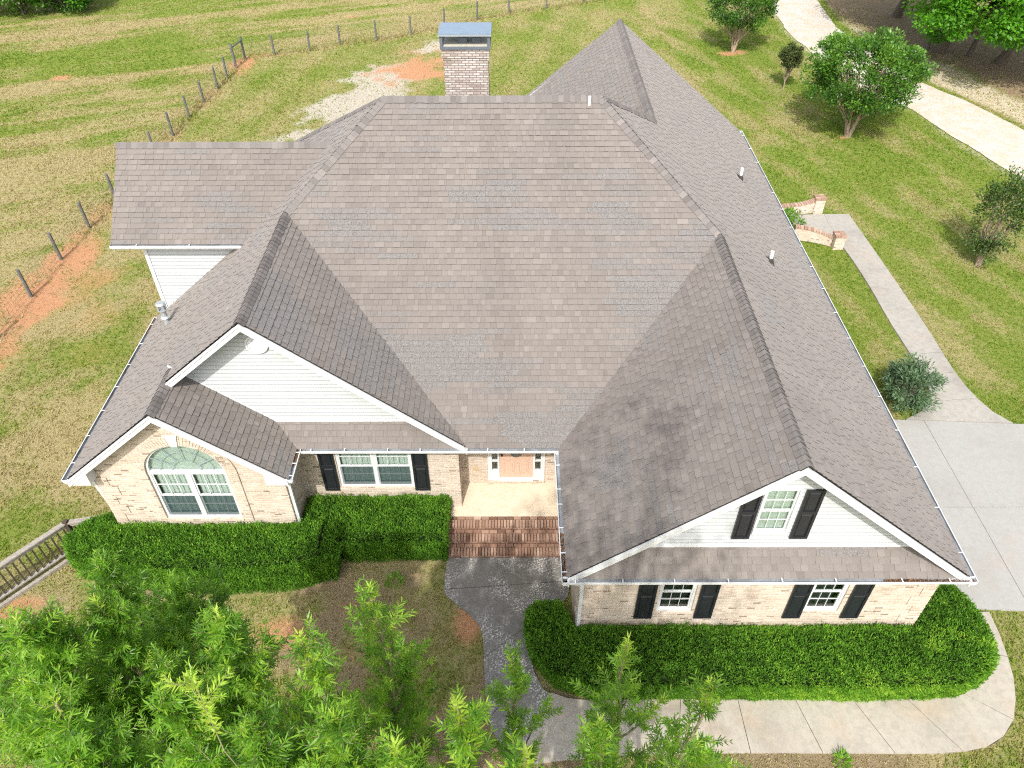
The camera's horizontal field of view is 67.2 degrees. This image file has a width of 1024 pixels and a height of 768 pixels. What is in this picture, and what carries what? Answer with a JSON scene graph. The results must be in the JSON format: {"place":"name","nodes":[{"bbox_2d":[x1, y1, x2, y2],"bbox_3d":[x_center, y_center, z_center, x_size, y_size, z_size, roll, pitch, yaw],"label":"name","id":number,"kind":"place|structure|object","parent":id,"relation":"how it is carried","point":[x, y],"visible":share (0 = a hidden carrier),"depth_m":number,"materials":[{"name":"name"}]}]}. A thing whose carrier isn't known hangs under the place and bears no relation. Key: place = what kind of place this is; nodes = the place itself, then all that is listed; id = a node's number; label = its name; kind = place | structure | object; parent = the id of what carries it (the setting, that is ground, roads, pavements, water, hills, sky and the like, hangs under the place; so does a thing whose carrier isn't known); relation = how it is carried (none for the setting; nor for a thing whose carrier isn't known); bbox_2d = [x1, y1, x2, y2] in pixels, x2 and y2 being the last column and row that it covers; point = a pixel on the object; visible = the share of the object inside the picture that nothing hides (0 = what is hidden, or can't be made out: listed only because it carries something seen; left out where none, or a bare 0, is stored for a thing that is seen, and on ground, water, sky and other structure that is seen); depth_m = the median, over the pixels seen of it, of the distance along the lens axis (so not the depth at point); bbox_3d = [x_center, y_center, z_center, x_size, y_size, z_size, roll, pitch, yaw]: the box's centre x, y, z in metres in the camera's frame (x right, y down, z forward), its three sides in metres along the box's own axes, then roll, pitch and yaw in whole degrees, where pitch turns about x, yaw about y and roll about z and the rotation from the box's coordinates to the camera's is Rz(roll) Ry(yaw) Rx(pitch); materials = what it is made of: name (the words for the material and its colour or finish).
{"place":"outdoors","nodes":[
{"label":"outdoors","id":0,"kind":"place"},
{"bbox_2d":[0,0,1023,767],"bbox_3d":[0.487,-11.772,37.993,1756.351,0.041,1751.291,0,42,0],"label":"ground","id":1,"kind":"structure","parent":0,"point":[418,74],"depth_m":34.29,"materials":[{"name":"green plant"}]},
{"bbox_2d":[0,0,53,14],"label":"bush","id":2,"kind":"object","parent":1,"relation":"on","point":[21,4],"visible":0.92,"depth_m":52.97,"materials":[{"name":"green plant"}]},
{"bbox_2d":[0,515,116,609],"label":"picket rail","id":3,"kind":"object","parent":1,"relation":"on","point":[66,524],"visible":0.45,"depth_m":19.16,"materials":[{"name":"brown wood"}]},
{"bbox_2d":[30,0,92,14],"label":"bush","id":4,"kind":"object","parent":1,"relation":"on","point":[78,4],"visible":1,"depth_m":53.18,"materials":[{"name":"green plant"}]},
{"bbox_2d":[0,617,136,767],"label":"young tree","id":5,"kind":"object","parent":1,"relation":"on","point":[27,756],"visible":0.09,"depth_m":8.26,"materials":[{"name":"green plant"}]},
{"bbox_2d":[0,594,202,767],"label":"young tree","id":6,"kind":"object","parent":1,"relation":"on","point":[43,646],"visible":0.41,"depth_m":7.47,"materials":[{"name":"green plant"}]},
{"bbox_2d":[21,663,184,767],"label":"young tree","id":7,"kind":"object","parent":1,"relation":"on","point":[78,746],"visible":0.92,"depth_m":6.07,"materials":[{"name":"green plant"}]},
{"bbox_2d":[74,547,197,680],"bbox_3d":[-5.556,5.309,12.887,1.886,8.156,1.782,31,51,30],"label":"young tree","id":8,"kind":"object","parent":1,"relation":"on","point":[116,581],"visible":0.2,"depth_m":10.72,"materials":[{"name":"green plant"}]},
{"bbox_2d":[67,588,240,753],"bbox_3d":[-4.167,5.838,11.000,2.093,9.881,2.037,0,42,0],"label":"young tree","id":9,"kind":"object","parent":1,"relation":"on","point":[121,633],"visible":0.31,"depth_m":8.46,"materials":[{"name":"green plant"}]},
{"bbox_2d":[136,670,239,767],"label":"young tree","id":10,"kind":"object","parent":1,"relation":"on","point":[179,715],"visible":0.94,"depth_m":6.07,"materials":[{"name":"green plant"}]},
{"bbox_2d":[155,655,239,767],"bbox_3d":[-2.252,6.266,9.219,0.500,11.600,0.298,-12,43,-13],"label":"young tree","id":11,"kind":"object","parent":1,"relation":"on","point":[205,706],"visible":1,"depth_m":5.63,"materials":[{"name":"green plant"}]},
{"bbox_2d":[132,561,291,700],"bbox_3d":[-4.607,5.363,12.929,1.691,8.008,1.888,25,48,25],"label":"young tree","id":12,"kind":"object","parent":1,"relation":"on","point":[177,604],"visible":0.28,"depth_m":10.76,"materials":[{"name":"green plant"}]},
{"bbox_2d":[181,598,322,766],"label":"young tree","id":13,"kind":"object","parent":1,"relation":"on","point":[227,634],"visible":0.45,"depth_m":8.07,"materials":[{"name":"green plant"}]},
{"bbox_2d":[60,491,452,594],"bbox_3d":[-6.254,3.950,19.334,9.690,1.633,2.439,-5,42,-6],"label":"hedge","id":14,"kind":"object","parent":1,"relation":"on","point":[321,539],"visible":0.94,"depth_m":18.91,"materials":[{"name":"green plant"}]},
{"bbox_2d":[219,689,307,767],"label":"young tree","id":15,"kind":"object","parent":1,"relation":"on","point":[259,746],"visible":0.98,"depth_m":6.43,"materials":[{"name":"green plant"}]},
{"bbox_2d":[0,0,589,328],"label":"wire fence","id":16,"kind":"object","parent":1,"relation":"on","point":[21,277],"visible":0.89,"depth_m":41.78,"materials":[{"name":"brown wood"}]},
{"bbox_2d":[262,610,393,766],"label":"young tree","id":17,"kind":"object","parent":1,"relation":"on","point":[316,667],"visible":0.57,"depth_m":7.20,"materials":[{"name":"green plant"}]},
{"bbox_2d":[290,688,388,767],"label":"young tree","id":18,"kind":"object","parent":1,"relation":"on","point":[336,737],"visible":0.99,"depth_m":6.32,"materials":[{"name":"green plant"}]},
{"bbox_2d":[342,574,438,766],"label":"young tree","id":19,"kind":"object","parent":1,"relation":"on","point":[372,610],"visible":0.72,"depth_m":9.39,"materials":[{"name":"green plant"}]},
{"bbox_2d":[384,570,404,589],"bbox_3d":[-2.938,4.874,19.261,0.566,0.271,0.545,0,42,0],"label":"weed","id":20,"kind":"object","parent":1,"relation":"on","point":[393,574],"visible":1,"depth_m":19.27,"materials":[{"name":"green plant"}]},
{"bbox_2d":[368,722,441,767],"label":"young tree","id":21,"kind":"object","parent":1,"relation":"on","point":[400,756],"visible":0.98,"depth_m":5.96,"materials":[{"name":"green plant"}]},
{"bbox_2d":[368,651,490,767],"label":"young tree","id":22,"kind":"object","parent":1,"relation":"on","point":[402,667],"visible":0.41,"depth_m":10.84,"materials":[{"name":"green plant"}]},
{"bbox_2d":[423,684,498,767],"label":"young tree","id":23,"kind":"object","parent":1,"relation":"on","point":[463,728],"visible":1,"depth_m":5.92,"materials":[{"name":"green plant"}]},
{"bbox_2d":[444,557,568,752],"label":"approach walk","id":24,"kind":"structure","parent":1,"relation":"on","point":[494,598],"depth_m":18.93,"materials":[{"name":"concrete"}]},
{"bbox_2d":[485,729,544,767],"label":"young tree","id":25,"kind":"object","parent":1,"relation":"on","point":[516,759],"visible":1,"depth_m":5.40,"materials":[{"name":"green plant"}]},
{"bbox_2d":[61,19,978,629],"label":"house","id":26,"kind":"structure","parent":1,"relation":"on","point":[589,275],"depth_m":18.68,"materials":[{"name":"grey tile"}]},
{"bbox_2d":[145,446,241,516],"bbox_3d":[-7.587,2.218,18.355,1.860,2.590,0.328,0,42,0],"label":"arched window","id":27,"kind":"structure","parent":26,"relation":"in","point":[205,490],"depth_m":18.41,"materials":[{"name":"glass"}]},
{"bbox_2d":[335,454,414,485],"bbox_3d":[-3.466,2.029,19.547,1.900,1.500,0.146,0,42,0],"label":"window","id":28,"kind":"structure","parent":26,"relation":"in","point":[354,469],"depth_m":19.61,"materials":[{"name":"white paint"}]},
{"bbox_2d":[499,454,532,476],"bbox_3d":[0.114,1.795,20.304,0.900,2.020,0.110,0,42,0],"label":"front door","id":29,"kind":"structure","parent":26,"relation":"in","point":[511,465],"depth_m":20.65,"materials":[{"name":"brown wood"}]},
{"bbox_2d":[656,585,696,609],"bbox_3d":[3.596,4.423,16.873,0.800,1.480,0.290,0,42,0],"label":"window","id":30,"kind":"structure","parent":26,"relation":"in","point":[671,597],"depth_m":17.23,"materials":[{"name":"white paint"}]},
{"bbox_2d":[751,488,803,534],"bbox_3d":[5.155,2.463,15.040,0.710,1.400,0.120,0,42,0],"label":"window","id":31,"kind":"structure","parent":26,"relation":"in","point":[791,511],"depth_m":15.05,"materials":[{"name":"white paint"}]},
{"bbox_2d":[803,584,848,609],"bbox_3d":[6.866,4.417,16.870,0.780,1.480,0.290,0,42,0],"label":"window","id":32,"kind":"structure","parent":26,"relation":"in","point":[820,598],"depth_m":17.20,"materials":[{"name":"white paint"}]},
{"bbox_2d":[478,638,564,767],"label":"young tree","id":33,"kind":"object","parent":1,"relation":"on","point":[518,689],"visible":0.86,"depth_m":9.97,"materials":[{"name":"green plant"}]},
{"bbox_2d":[551,704,639,767],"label":"young tree","id":34,"kind":"object","parent":1,"relation":"on","point":[598,747],"visible":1,"depth_m":7.46,"materials":[{"name":"green plant"}]},
{"bbox_2d":[566,630,673,767],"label":"young tree","id":35,"kind":"object","parent":1,"relation":"on","point":[621,660],"visible":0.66,"depth_m":9.61,"materials":[{"name":"green plant"}]},
{"bbox_2d":[639,731,731,767],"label":"young tree","id":36,"kind":"object","parent":1,"relation":"on","point":[694,756],"visible":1,"depth_m":6.83,"materials":[{"name":"green plant"}]},
{"bbox_2d":[632,668,751,767],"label":"young tree","id":37,"kind":"object","parent":1,"relation":"on","point":[706,699],"visible":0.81,"depth_m":8.81,"materials":[{"name":"green plant"}]},
{"bbox_2d":[704,0,778,52],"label":"crape myrtle tree","id":38,"kind":"object","parent":1,"relation":"on","point":[737,19],"visible":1,"depth_m":45.78,"materials":[{"name":"green plant"}]},
{"bbox_2d":[522,584,1000,703],"bbox_3d":[5.515,5.714,17.558,10.591,1.331,2.927,0,42,0],"label":"hedge","id":39,"kind":"object","parent":1,"relation":"on","point":[943,646],"visible":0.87,"depth_m":16.90,"materials":[{"name":"green plant"}]},
{"bbox_2d":[520,612,1015,764],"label":"front walk","id":40,"kind":"structure","parent":1,"relation":"on","point":[979,718],"depth_m":16.62,"materials":[{"name":"concrete"}]},
{"bbox_2d":[777,41,803,88],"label":"sapling tree","id":41,"kind":"object","parent":1,"relation":"on","point":[793,51],"visible":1,"depth_m":41.90,"materials":[{"name":"green plant"}]},
{"bbox_2d":[784,207,806,228],"bbox_3d":[11.416,-6.756,31.660,1.263,1.033,1.485,0,42,0],"label":"shrub","id":42,"kind":"object","parent":1,"relation":"on","point":[791,211],"visible":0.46,"depth_m":31.53,"materials":[{"name":"green plant"}]},
{"bbox_2d":[781,194,826,214],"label":"brick wing wall","id":43,"kind":"structure","parent":1,"relation":"on","point":[815,204],"depth_m":32.65,"materials":[{"name":"beige brick"}]},
{"bbox_2d":[789,214,832,233],"bbox_3d":[12.393,-6.587,32.174,1.765,0.120,1.800,0,42,0],"label":"side landing","id":44,"kind":"object","parent":1,"relation":"on","point":[819,221],"visible":0.43,"depth_m":32.28,"materials":[{"name":"concrete"}]},
{"bbox_2d":[794,224,846,249],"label":"brick wing wall","id":45,"kind":"structure","parent":1,"relation":"on","point":[835,240],"depth_m":30.90,"materials":[{"name":"beige brick"}]},
{"bbox_2d":[832,747,853,767],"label":"weed","id":46,"kind":"object","parent":1,"relation":"on","point":[849,760],"visible":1,"depth_m":16.01,"materials":[{"name":"green plant"}]},
{"bbox_2d":[799,26,938,137],"bbox_3d":[16.869,-14.415,37.038,5.916,5.246,5.590,-30,50,-29],"label":"crape myrtle tree","id":47,"kind":"object","parent":1,"relation":"on","point":[890,86],"visible":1,"depth_m":35.87,"materials":[{"name":"green plant"}]},
{"bbox_2d":[891,0,908,17],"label":"oak tree","id":48,"kind":"object","parent":1,"relation":"on","point":[898,11],"visible":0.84,"depth_m":52.12,"materials":[{"name":"brown plant"}]},
{"bbox_2d":[879,351,948,416],"bbox_3d":[12.335,-0.023,23.736,2.136,1.602,1.972,0,42,0],"label":"shrub","id":49,"kind":"object","parent":1,"relation":"on","point":[907,386],"visible":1,"depth_m":23.47,"materials":[{"name":"green plant"}]},
{"bbox_2d":[824,214,1012,423],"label":"side walk","id":50,"kind":"structure","parent":1,"relation":"on","point":[960,400],"depth_m":26.79,"materials":[{"name":"concrete"}]},
{"bbox_2d":[923,29,933,48],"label":"oak tree","id":51,"kind":"object","parent":1,"relation":"on","point":[926,45],"visible":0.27,"depth_m":47.87,"materials":[{"name":"brown plant"}]},
{"bbox_2d":[901,0,1023,53],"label":"oak tree","id":52,"kind":"object","parent":1,"relation":"on","point":[942,16],"visible":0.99,"depth_m":40.65,"materials":[{"name":"green plant"}]},
{"bbox_2d":[966,17,986,55],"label":"oak tree","id":53,"kind":"object","parent":1,"relation":"on","point":[970,52],"visible":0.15,"depth_m":46.76,"materials":[{"name":"brown plant"}]},
{"bbox_2d":[957,161,1023,266],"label":"crape myrtle tree","id":54,"kind":"object","parent":1,"relation":"on","point":[987,244],"visible":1,"depth_m":28.62,"materials":[{"name":"green plant"}]},
{"bbox_2d":[986,0,1023,63],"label":"oak tree","id":55,"kind":"object","parent":1,"relation":"on","point":[1002,57],"visible":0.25,"depth_m":45.22,"materials":[{"name":"green plant"}]},
{"bbox_2d":[775,0,1023,178],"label":"gravel road","id":56,"kind":"structure","parent":0,"point":[808,24],"depth_m":40.77,"materials":[{"name":"beige gravel"}]},
{"bbox_2d":[894,420,1023,610],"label":"driveway","id":57,"kind":"structure","parent":0,"point":[973,473],"depth_m":21.44,"materials":[{"name":"concrete"}]}
]}

